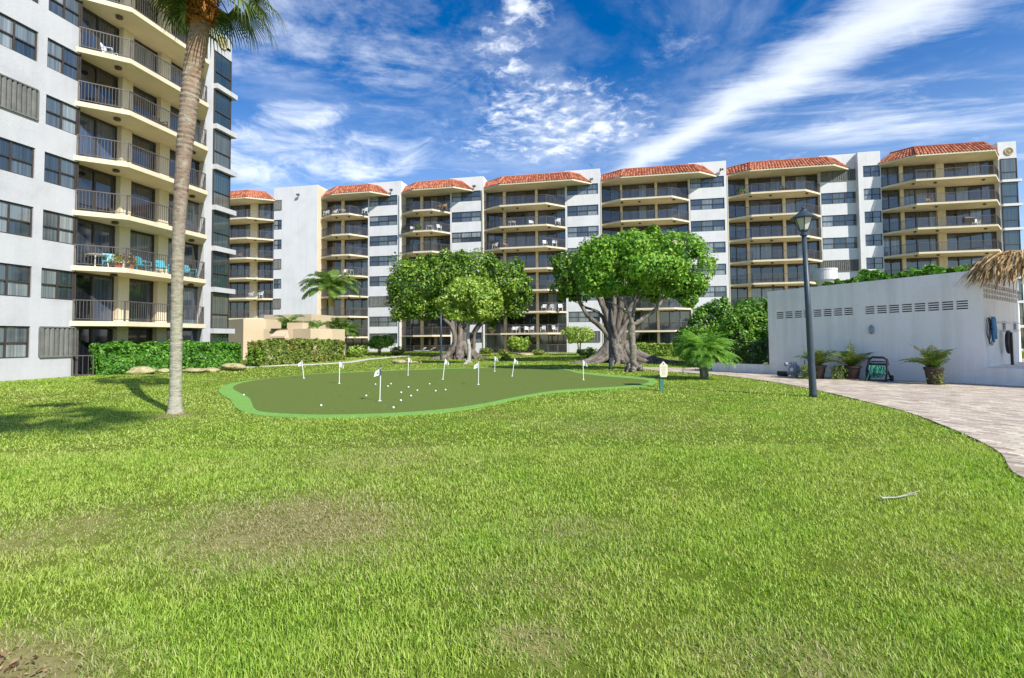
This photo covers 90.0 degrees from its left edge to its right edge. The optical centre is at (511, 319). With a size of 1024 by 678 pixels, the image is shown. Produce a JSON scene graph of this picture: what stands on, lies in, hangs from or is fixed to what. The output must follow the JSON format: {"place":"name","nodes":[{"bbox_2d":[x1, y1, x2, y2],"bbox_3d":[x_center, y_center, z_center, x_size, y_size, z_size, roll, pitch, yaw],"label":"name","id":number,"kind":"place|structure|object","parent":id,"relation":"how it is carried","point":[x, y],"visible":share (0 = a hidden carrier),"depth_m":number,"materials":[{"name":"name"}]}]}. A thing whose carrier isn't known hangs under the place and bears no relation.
{"place":"outdoors","nodes":[
{"label":"outdoors","id":0,"kind":"place"},
{"bbox_2d":[0,349,1023,677],"bbox_3d":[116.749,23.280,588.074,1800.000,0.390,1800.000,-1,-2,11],"label":"lawn","id":1,"kind":"structure","parent":0,"point":[548,617],"depth_m":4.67,"materials":[{"name":"plant"}]},
{"bbox_2d":[0,0,237,380],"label":"apartment building","id":2,"kind":"structure","parent":1,"relation":"on","point":[83,169],"depth_m":26.33,"materials":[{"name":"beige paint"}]},
{"bbox_2d":[0,326,28,358],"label":"window","id":3,"kind":"structure","parent":2,"relation":"in","point":[14,340],"depth_m":22.62,"materials":[{"name":"glass"}]},
{"bbox_2d":[0,263,30,296],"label":"window","id":4,"kind":"structure","parent":2,"relation":"in","point":[15,280],"depth_m":22.67,"materials":[{"name":"grey glass"}]},
{"bbox_2d":[0,200,32,237],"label":"window","id":5,"kind":"structure","parent":2,"relation":"in","point":[15,219],"depth_m":22.74,"materials":[{"name":"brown glass"}]},
{"bbox_2d":[0,137,33,177],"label":"window","id":6,"kind":"structure","parent":2,"relation":"in","point":[16,158],"depth_m":22.81,"materials":[{"name":"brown glass"}]},
{"bbox_2d":[0,13,36,61],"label":"window","id":7,"kind":"structure","parent":2,"relation":"in","point":[15,36],"depth_m":22.95,"materials":[{"name":"brown glass"}]},
{"bbox_2d":[41,268,73,299],"bbox_3d":[-21.678,-1.657,24.369,0.108,1.420,1.497,-1,-2,11],"label":"window","id":8,"kind":"structure","parent":2,"relation":"in","point":[55,284],"depth_m":24.36,"materials":[{"name":"grey glass"}]},
{"bbox_2d":[42,210,74,244],"bbox_3d":[-21.701,-4.375,24.474,0.108,1.420,1.497,-1,-2,11],"label":"window","id":9,"kind":"structure","parent":2,"relation":"in","point":[57,227],"depth_m":24.46,"materials":[{"name":"clear glass"}]},
{"bbox_2d":[44,152,76,189],"bbox_3d":[-21.725,-7.093,24.578,0.108,1.420,1.497,-1,-2,11],"label":"window","id":10,"kind":"structure","parent":2,"relation":"in","point":[60,171],"depth_m":24.57,"materials":[{"name":"glass"}]},
{"bbox_2d":[46,95,77,135],"bbox_3d":[-21.749,-9.810,24.682,0.108,1.420,1.497,-1,-2,11],"label":"window","id":11,"kind":"structure","parent":2,"relation":"in","point":[61,115],"depth_m":24.67,"materials":[{"name":"blue glass"}]},
{"bbox_2d":[47,38,78,80],"bbox_3d":[-21.773,-12.528,24.787,0.108,1.420,1.497,-1,-2,11],"label":"window","id":12,"kind":"structure","parent":2,"relation":"in","point":[61,59],"depth_m":24.77,"materials":[{"name":"blue glass"}]},
{"bbox_2d":[49,0,80,26],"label":"window","id":13,"kind":"structure","parent":2,"relation":"in","point":[69,10],"depth_m":25.08,"materials":[{"name":"blue glass"}]},
{"bbox_2d":[82,7,182,86],"bbox_3d":[-21.163,-14.585,29.751,0.103,2.460,8.204,-1,-2,11],"label":"glass door","id":14,"kind":"structure","parent":2,"relation":"in","point":[90,20],"depth_m":27.33,"materials":[{"name":"brown glass"}]},
{"bbox_2d":[74,327,196,375],"bbox_3d":[-21.021,1.723,29.124,0.103,2.460,8.204,-1,-2,11],"label":"glass door","id":15,"kind":"structure","parent":2,"relation":"in","point":[87,335],"depth_m":26.74,"materials":[{"name":"brown glass"}]},
{"bbox_2d":[75,272,197,323],"bbox_3d":[-21.044,-0.995,29.229,0.103,2.460,8.204,-1,-2,11],"label":"glass door","id":16,"kind":"structure","parent":2,"relation":"in","point":[88,286],"depth_m":27.35,"materials":[{"name":"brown glass"}]},
{"bbox_2d":[76,218,197,277],"bbox_3d":[-21.068,-3.713,29.333,0.103,2.460,8.204,-1,-2,11],"label":"glass door","id":17,"kind":"structure","parent":2,"relation":"in","point":[88,232],"depth_m":27.35,"materials":[{"name":"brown glass"}]},
{"bbox_2d":[78,165,198,232],"bbox_3d":[-21.092,-6.431,29.438,0.103,2.460,8.204,-1,-2,11],"label":"glass door","id":18,"kind":"structure","parent":2,"relation":"in","point":[89,179],"depth_m":27.39,"materials":[{"name":"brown glass"}]},
{"bbox_2d":[79,111,199,187],"bbox_3d":[-21.116,-9.149,29.542,0.103,2.460,8.204,-1,-2,11],"label":"glass door","id":19,"kind":"structure","parent":2,"relation":"in","point":[89,125],"depth_m":27.39,"materials":[{"name":"brown glass"}]},
{"bbox_2d":[80,59,199,142],"bbox_3d":[-21.139,-11.867,29.646,0.103,2.460,8.204,-1,-2,11],"label":"glass door","id":20,"kind":"structure","parent":2,"relation":"in","point":[91,73],"depth_m":27.37,"materials":[{"name":"glass"}]},
{"bbox_2d":[210,292,228,328],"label":"window","id":21,"kind":"structure","parent":2,"relation":"in","point":[219,312],"depth_m":34.25,"materials":[{"name":"grey glass"}]},
{"bbox_2d":[211,251,229,288],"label":"window","id":22,"kind":"structure","parent":2,"relation":"in","point":[219,261],"depth_m":34.32,"materials":[{"name":"teal glass"}]},
{"bbox_2d":[211,210,229,248],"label":"window","id":23,"kind":"structure","parent":2,"relation":"in","point":[220,221],"depth_m":34.45,"materials":[{"name":"clear glass"}]},
{"bbox_2d":[212,169,230,208],"bbox_3d":[-19.630,-8.738,34.582,0.108,2.400,1.535,-1,-2,11],"label":"window","id":24,"kind":"structure","parent":2,"relation":"in","point":[220,181],"depth_m":34.52,"materials":[{"name":"blue glass"}]},
{"bbox_2d":[213,128,230,169],"bbox_3d":[-19.654,-11.456,34.686,0.108,2.400,1.535,-1,-2,11],"label":"window","id":25,"kind":"structure","parent":2,"relation":"in","point":[221,141],"depth_m":34.66,"materials":[{"name":"glass"}]},
{"bbox_2d":[213,88,231,129],"bbox_3d":[-19.677,-14.174,34.790,0.108,2.400,1.535,-1,-2,11],"label":"window","id":26,"kind":"structure","parent":2,"relation":"in","point":[221,102],"depth_m":34.72,"materials":[{"name":"blue glass"}]},
{"bbox_2d":[214,50,231,91],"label":"window","id":27,"kind":"structure","parent":2,"relation":"in","point":[222,65],"depth_m":34.86,"materials":[{"name":"blue glass"}]},
{"bbox_2d":[89,339,241,374],"bbox_3d":[-19.187,2.097,29.065,1.480,2.039,8.023,-2,-2,26],"label":"hedge","id":28,"kind":"object","parent":1,"relation":"on","point":[108,360],"visible":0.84,"depth_m":27.74,"materials":[{"name":"green plant"}]},
{"bbox_2d":[141,0,288,413],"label":"cabbage palm","id":29,"kind":"object","parent":1,"relation":"on","point":[197,20],"visible":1,"depth_m":13.85,"materials":[{"name":"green plant"}]},
{"bbox_2d":[228,314,344,359],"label":"utility building","id":30,"kind":"structure","parent":1,"relation":"on","point":[266,327],"depth_m":45.66,"materials":[{"name":"beige paint"}]},
{"bbox_2d":[246,338,345,365],"bbox_3d":[-15.983,2.404,39.101,1.976,2.115,10.517,-1,-2,11],"label":"mixed hedge","id":31,"kind":"object","parent":1,"relation":"on","point":[287,351],"visible":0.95,"depth_m":37.78,"materials":[{"name":"green plant"}]},
{"bbox_2d":[298,269,363,315],"bbox_3d":[-20.303,-0.875,57.007,7.471,10.278,6.833,-1,-2,11],"label":"coconut palm","id":32,"kind":"object","parent":1,"relation":"on","point":[329,284],"visible":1,"depth_m":56.67,"materials":[{"name":"green plant"}]},
{"bbox_2d":[326,317,362,354],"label":"areca palm","id":33,"kind":"object","parent":1,"relation":"on","point":[337,322],"visible":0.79,"depth_m":55.45,"materials":[{"name":"green plant"}]},
{"bbox_2d":[366,335,395,354],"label":"tree","id":34,"kind":"object","parent":1,"relation":"on","point":[380,342],"visible":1,"depth_m":52.94,"materials":[{"name":"green plant"}]},
{"bbox_2d":[218,367,654,418],"bbox_3d":[-2.699,2.887,24.051,19.195,0.124,18.936,1,-3,-34],"label":"putting fringe","id":35,"kind":"object","parent":1,"relation":"on","point":[241,402],"visible":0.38,"depth_m":15.67,"materials":[{"name":"green plant"}]},
{"bbox_2d":[233,368,648,413],"bbox_3d":[-2.706,2.874,23.788,17.868,0.130,17.930,1,-3,-31],"label":"putting green","id":36,"kind":"object","parent":1,"relation":"on","point":[353,389],"visible":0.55,"depth_m":19.90,"materials":[{"name":"green plant"}]},
{"bbox_2d":[385,247,534,359],"bbox_3d":[-5.158,-1.483,52.231,14.821,11.591,11.842,-1,-2,11],"label":"banyan tree","id":37,"kind":"object","parent":1,"relation":"on","point":[512,287],"visible":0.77,"depth_m":49.91,"materials":[{"name":"green plant"}]},
{"bbox_2d":[436,275,503,363],"bbox_3d":[-3.263,0.020,39.603,5.390,7.016,3.730,0,-2,-8],"label":"round crowned tree","id":38,"kind":"object","parent":1,"relation":"on","point":[477,289],"visible":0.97,"depth_m":39.00,"materials":[{"name":"green plant"}]},
{"bbox_2d":[560,326,594,354],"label":"tree","id":39,"kind":"object","parent":1,"relation":"on","point":[588,335],"visible":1,"depth_m":55.67,"materials":[{"name":"green plant"}]},
{"bbox_2d":[549,233,695,364],"bbox_3d":[9.130,-1.430,41.344,11.768,10.383,10.285,-1,-2,11],"label":"banyan tree","id":40,"kind":"object","parent":1,"relation":"on","point":[565,285],"visible":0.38,"depth_m":39.79,"materials":[{"name":"green plant"}]},
{"bbox_2d":[229,141,1023,352],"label":"apartment building","id":41,"kind":"structure","parent":1,"relation":"on","point":[871,210],"depth_m":64.73,"materials":[{"name":"beige paint"}]},
{"bbox_2d":[229,301,272,317],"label":"glass door","id":42,"kind":"structure","parent":41,"relation":"in","point":[239,305],"depth_m":71.82,"materials":[{"name":"grey glass"}]},
{"bbox_2d":[229,281,272,297],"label":"glass door","id":43,"kind":"structure","parent":41,"relation":"in","point":[262,285],"depth_m":71.89,"materials":[{"name":"grey glass"}]},
{"bbox_2d":[229,262,272,278],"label":"glass door","id":44,"kind":"structure","parent":41,"relation":"in","point":[267,267],"depth_m":72.01,"materials":[{"name":"glass"}]},
{"bbox_2d":[230,242,273,258],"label":"glass door","id":45,"kind":"structure","parent":41,"relation":"in","point":[267,247],"depth_m":71.75,"materials":[{"name":"grey glass"}]},
{"bbox_2d":[230,223,273,238],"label":"glass door","id":46,"kind":"structure","parent":41,"relation":"in","point":[263,227],"depth_m":71.91,"materials":[{"name":"clear glass"}]},
{"bbox_2d":[230,203,273,219],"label":"glass door","id":47,"kind":"structure","parent":41,"relation":"in","point":[262,207],"depth_m":71.96,"materials":[{"name":"grey glass"}]},
{"bbox_2d":[327,298,367,315],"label":"glass door","id":48,"kind":"structure","parent":41,"relation":"in","point":[349,303],"depth_m":70.33,"materials":[{"name":"grey glass"}]},
{"bbox_2d":[327,259,367,275],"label":"glass door","id":49,"kind":"structure","parent":41,"relation":"in","point":[361,263],"depth_m":70.50,"materials":[{"name":"grey glass"}]},
{"bbox_2d":[327,239,367,255],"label":"glass door","id":50,"kind":"structure","parent":41,"relation":"in","point":[363,243],"depth_m":70.67,"materials":[{"name":"black glass"}]},
{"bbox_2d":[327,219,367,235],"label":"glass door","id":51,"kind":"structure","parent":41,"relation":"in","point":[357,223],"depth_m":70.76,"materials":[{"name":"black glass"}]},
{"bbox_2d":[327,200,367,215],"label":"glass door","id":52,"kind":"structure","parent":41,"relation":"in","point":[359,203],"depth_m":70.86,"materials":[{"name":"black glass"}]},
{"bbox_2d":[406,235,449,252],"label":"glass door","id":53,"kind":"structure","parent":41,"relation":"in","point":[442,240],"depth_m":69.25,"materials":[{"name":"black glass"}]},
{"bbox_2d":[406,215,449,231],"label":"glass door","id":54,"kind":"structure","parent":41,"relation":"in","point":[445,220],"depth_m":69.30,"materials":[{"name":"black glass"}]},
{"bbox_2d":[406,195,449,211],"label":"glass door","id":55,"kind":"structure","parent":41,"relation":"in","point":[443,199],"depth_m":69.44,"materials":[{"name":"black glass"}]},
{"bbox_2d":[406,317,450,334],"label":"glass door","id":56,"kind":"structure","parent":41,"relation":"in","point":[431,323],"depth_m":68.95,"materials":[{"name":"glass"}]},
{"bbox_2d":[406,334,450,350],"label":"glass door","id":57,"kind":"structure","parent":41,"relation":"in","point":[446,341],"depth_m":68.83,"materials":[{"name":"black glass"}]},
{"bbox_2d":[486,209,564,228],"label":"glass door","id":58,"kind":"structure","parent":41,"relation":"in","point":[560,213],"depth_m":67.66,"materials":[{"name":"grey glass"}]},
{"bbox_2d":[486,188,564,208],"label":"glass door","id":59,"kind":"structure","parent":41,"relation":"in","point":[555,192],"depth_m":67.73,"materials":[{"name":"black glass"}]},
{"bbox_2d":[487,251,565,268],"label":"glass door","id":60,"kind":"structure","parent":41,"relation":"in","point":[544,255],"depth_m":67.32,"materials":[{"name":"black glass"}]},
{"bbox_2d":[487,230,565,249],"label":"glass door","id":61,"kind":"structure","parent":41,"relation":"in","point":[559,234],"depth_m":67.53,"materials":[{"name":"black glass"}]},
{"bbox_2d":[487,313,566,332],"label":"glass door","id":62,"kind":"structure","parent":41,"relation":"in","point":[561,318],"depth_m":66.96,"materials":[{"name":"black glass"}]},
{"bbox_2d":[487,334,566,351],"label":"glass door","id":63,"kind":"structure","parent":41,"relation":"in","point":[497,341],"depth_m":66.84,"materials":[{"name":"grey glass"}]},
{"bbox_2d":[513,293,565,310],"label":"glass door","id":64,"kind":"structure","parent":41,"relation":"in","point":[543,297],"depth_m":66.75,"materials":[{"name":"black glass"}]},
{"bbox_2d":[567,204,597,216],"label":"window","id":65,"kind":"structure","parent":41,"relation":"in","point":[582,210],"depth_m":65.55,"materials":[{"name":"blue glass"}]},
{"bbox_2d":[604,332,680,349],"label":"glass door","id":66,"kind":"structure","parent":41,"relation":"in","point":[647,337],"depth_m":64.82,"materials":[{"name":"black glass"}]},
{"bbox_2d":[601,181,687,202],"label":"glass door","id":67,"kind":"structure","parent":41,"relation":"in","point":[645,191],"depth_m":65.69,"materials":[{"name":"black glass"}]},
{"bbox_2d":[602,203,687,223],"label":"glass door","id":68,"kind":"structure","parent":41,"relation":"in","point":[662,208],"depth_m":65.50,"materials":[{"name":"black glass"}]},
{"bbox_2d":[602,224,688,240],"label":"glass door","id":69,"kind":"structure","parent":41,"relation":"in","point":[680,227],"depth_m":65.12,"materials":[{"name":"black glass"}]},
{"bbox_2d":[603,290,689,308],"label":"glass door","id":70,"kind":"structure","parent":41,"relation":"in","point":[666,303],"depth_m":65.04,"materials":[{"name":"black glass"}]},
{"bbox_2d":[604,310,690,330],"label":"glass door","id":71,"kind":"structure","parent":41,"relation":"in","point":[679,315],"depth_m":64.58,"materials":[{"name":"black glass"}]},
{"bbox_2d":[690,176,723,188],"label":"window","id":72,"kind":"structure","parent":41,"relation":"in","point":[718,181],"depth_m":63.55,"materials":[{"name":"blue glass"}]},
{"bbox_2d":[690,198,724,209],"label":"window","id":73,"kind":"structure","parent":41,"relation":"in","point":[712,203],"depth_m":63.47,"materials":[{"name":"blue glass"}]},
{"bbox_2d":[691,220,724,231],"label":"window","id":74,"kind":"structure","parent":41,"relation":"in","point":[709,225],"depth_m":63.36,"materials":[{"name":"blue glass"}]},
{"bbox_2d":[728,175,816,196],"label":"glass door","id":75,"kind":"structure","parent":41,"relation":"in","point":[798,180],"depth_m":63.70,"materials":[{"name":"black glass"}]},
{"bbox_2d":[728,197,817,218],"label":"glass door","id":76,"kind":"structure","parent":41,"relation":"in","point":[759,204],"depth_m":63.58,"materials":[{"name":"black glass"}]},
{"bbox_2d":[730,285,816,305],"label":"glass door","id":77,"kind":"structure","parent":41,"relation":"in","point":[739,293],"depth_m":63.62,"materials":[{"name":"black glass"}]},
{"bbox_2d":[729,219,818,240],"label":"glass door","id":78,"kind":"structure","parent":41,"relation":"in","point":[773,227],"depth_m":63.56,"materials":[{"name":"black glass"}]},
{"bbox_2d":[729,241,819,262],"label":"glass door","id":79,"kind":"structure","parent":41,"relation":"in","point":[795,247],"depth_m":63.44,"materials":[{"name":"black glass"}]},
{"bbox_2d":[730,263,819,284],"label":"glass door","id":80,"kind":"structure","parent":41,"relation":"in","point":[763,270],"depth_m":63.30,"materials":[{"name":"black glass"}]},
{"bbox_2d":[821,192,855,204],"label":"window","id":81,"kind":"structure","parent":41,"relation":"in","point":[841,197],"depth_m":61.52,"materials":[{"name":"blue glass"}]},
{"bbox_2d":[822,237,856,248],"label":"window","id":82,"kind":"structure","parent":41,"relation":"in","point":[842,242],"depth_m":61.31,"materials":[{"name":"blue glass"}]},
{"bbox_2d":[822,214,856,226],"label":"window","id":83,"kind":"structure","parent":41,"relation":"in","point":[831,220],"depth_m":61.43,"materials":[{"name":"blue glass"}]},
{"bbox_2d":[884,256,983,274],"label":"glass door","id":84,"kind":"structure","parent":41,"relation":"in","point":[889,264],"depth_m":59.52,"materials":[{"name":"black glass"}]},
{"bbox_2d":[881,161,993,186],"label":"glass door","id":85,"kind":"structure","parent":41,"relation":"in","point":[885,172],"depth_m":59.73,"materials":[{"name":"black glass"}]},
{"bbox_2d":[881,184,994,209],"bbox_3d":[49.200,-14.071,59.509,11.813,2.490,0.103,-1,-2,11],"label":"glass door","id":86,"kind":"structure","parent":41,"relation":"in","point":[888,195],"depth_m":59.60,"materials":[{"name":"black glass"}]},
{"bbox_2d":[882,208,995,232],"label":"glass door","id":87,"kind":"structure","parent":41,"relation":"in","point":[887,218],"depth_m":59.51,"materials":[{"name":"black glass"}]},
{"bbox_2d":[883,232,996,255],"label":"glass door","id":88,"kind":"structure","parent":41,"relation":"in","point":[888,241],"depth_m":59.35,"materials":[{"name":"black glass"}]},
{"bbox_2d":[1000,158,1017,179],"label":"window","id":89,"kind":"structure","parent":41,"relation":"in","point":[1008,166],"depth_m":57.44,"materials":[{"name":"blue glass"}]},
{"bbox_2d":[1001,182,1018,203],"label":"window","id":90,"kind":"structure","parent":41,"relation":"in","point":[1009,190],"depth_m":57.34,"materials":[{"name":"blue glass"}]},
{"bbox_2d":[1002,206,1019,227],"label":"window","id":91,"kind":"structure","parent":41,"relation":"in","point":[1011,217],"depth_m":57.23,"materials":[{"name":"blue glass"}]},
{"bbox_2d":[1003,230,1020,251],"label":"window","id":92,"kind":"structure","parent":41,"relation":"in","point":[1012,239],"depth_m":57.13,"materials":[{"name":"blue glass"}]},
{"bbox_2d":[569,223,718,371],"bbox_3d":[7.609,-1.193,29.098,7.689,8.421,5.417,1,-2,-27],"label":"rubber tree","id":93,"kind":"object","parent":1,"relation":"on","point":[653,246],"visible":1,"depth_m":28.49,"materials":[{"name":"green plant"}]},
{"bbox_2d":[636,342,682,356],"bbox_3d":[14.934,3.029,50.894,5.114,1.582,1.559,-2,-2,25],"label":"hedge","id":94,"kind":"object","parent":1,"relation":"on","point":[653,349],"visible":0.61,"depth_m":50.68,"materials":[{"name":"green plant"}]},
{"bbox_2d":[663,324,740,378],"bbox_3d":[8.684,1.472,23.410,3.615,2.579,3.570,-1,-2,11],"label":"date palm","id":95,"kind":"object","parent":1,"relation":"on","point":[705,351],"visible":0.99,"depth_m":22.81,"materials":[{"name":"green plant"}]},
{"bbox_2d":[672,296,732,364],"bbox_3d":[13.425,0.824,36.036,4.172,4.928,3.713,-1,-2,11],"label":"shrub","id":96,"kind":"object","parent":1,"relation":"on","point":[708,311],"visible":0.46,"depth_m":35.58,"materials":[{"name":"green plant"}]},
{"bbox_2d":[716,297,768,363],"bbox_3d":[14.489,0.888,32.182,4.361,4.646,3.098,0,-2,-14],"label":"shrub","id":97,"kind":"object","parent":1,"relation":"on","point":[748,328],"visible":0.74,"depth_m":31.43,"materials":[{"name":"green plant"}]},
{"bbox_2d":[790,206,817,396],"bbox_3d":[9.273,-0.575,16.144,0.760,6.033,0.748,-1,-2,11],"label":"street lamp","id":98,"kind":"object","parent":1,"relation":"on","point":[803,218],"visible":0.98,"depth_m":16.08,"materials":[{"name":"metal"}]},
{"bbox_2d":[812,268,837,285],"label":"drum tower","id":99,"kind":"structure","parent":1,"relation":"on","point":[821,276],"depth_m":39.54,"materials":[{"name":"white paint"}]},
{"bbox_2d":[670,371,1023,477],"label":"paving edge","id":100,"kind":"object","parent":1,"relation":"on","point":[1015,460],"visible":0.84,"depth_m":9.56,"materials":[{"name":"white concrete"}]},
{"bbox_2d":[822,264,970,285],"bbox_3d":[20.191,0.032,27.296,2.988,5.801,7.533,0,-2,-24],"label":"hedge","id":101,"kind":"object","parent":1,"relation":"on","point":[877,274],"visible":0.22,"depth_m":26.43,"materials":[{"name":"green plant"}]},
{"bbox_2d":[214,0,1023,300],"label":"sky","id":102,"kind":"structure","parent":0,"point":[356,92],"materials":[{"name":"blue"}]},
{"bbox_2d":[643,359,1023,478],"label":"paving","id":103,"kind":"structure","parent":0,"point":[994,413],"depth_m":15.23,"materials":[{"name":"beige stone"}]},
{"bbox_2d":[791,348,845,378],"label":"potted palm","id":104,"kind":"object","parent":103,"relation":"on","point":[820,359],"visible":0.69,"depth_m":22.62,"materials":[{"name":"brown plant"}]},
{"bbox_2d":[826,343,872,379],"bbox_3d":[14.836,1.752,22.444,2.009,1.751,2.089,-2,-3,29],"label":"potted palm","id":105,"kind":"object","parent":103,"relation":"on","point":[851,369],"visible":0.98,"depth_m":22.25,"materials":[{"name":"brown plant"}]},
{"bbox_2d":[712,261,1023,385],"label":"pool building","id":106,"kind":"structure","parent":103,"relation":"on","point":[891,320],"depth_m":21.84,"materials":[{"name":"white paint"}]},
{"bbox_2d":[957,249,1023,291],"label":"thatched roof","id":107,"kind":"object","parent":106,"relation":"on","point":[1001,266],"visible":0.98,"depth_m":19.25,"materials":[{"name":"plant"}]},
{"bbox_2d":[865,356,893,381],"bbox_3d":[15.213,2.049,21.309,0.729,1.027,0.910,1,-3,-37],"label":"hose reel","id":108,"kind":"object","parent":103,"relation":"on","point":[874,368],"visible":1,"depth_m":21.24,"materials":[{"name":"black plastic"}]},
{"bbox_2d":[899,344,956,384],"bbox_3d":[16.172,1.696,19.738,2.068,1.635,2.019,-1,-2,11],"label":"potted palm","id":109,"kind":"object","parent":103,"relation":"on","point":[933,369],"visible":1,"depth_m":19.50,"materials":[{"name":"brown plant"}]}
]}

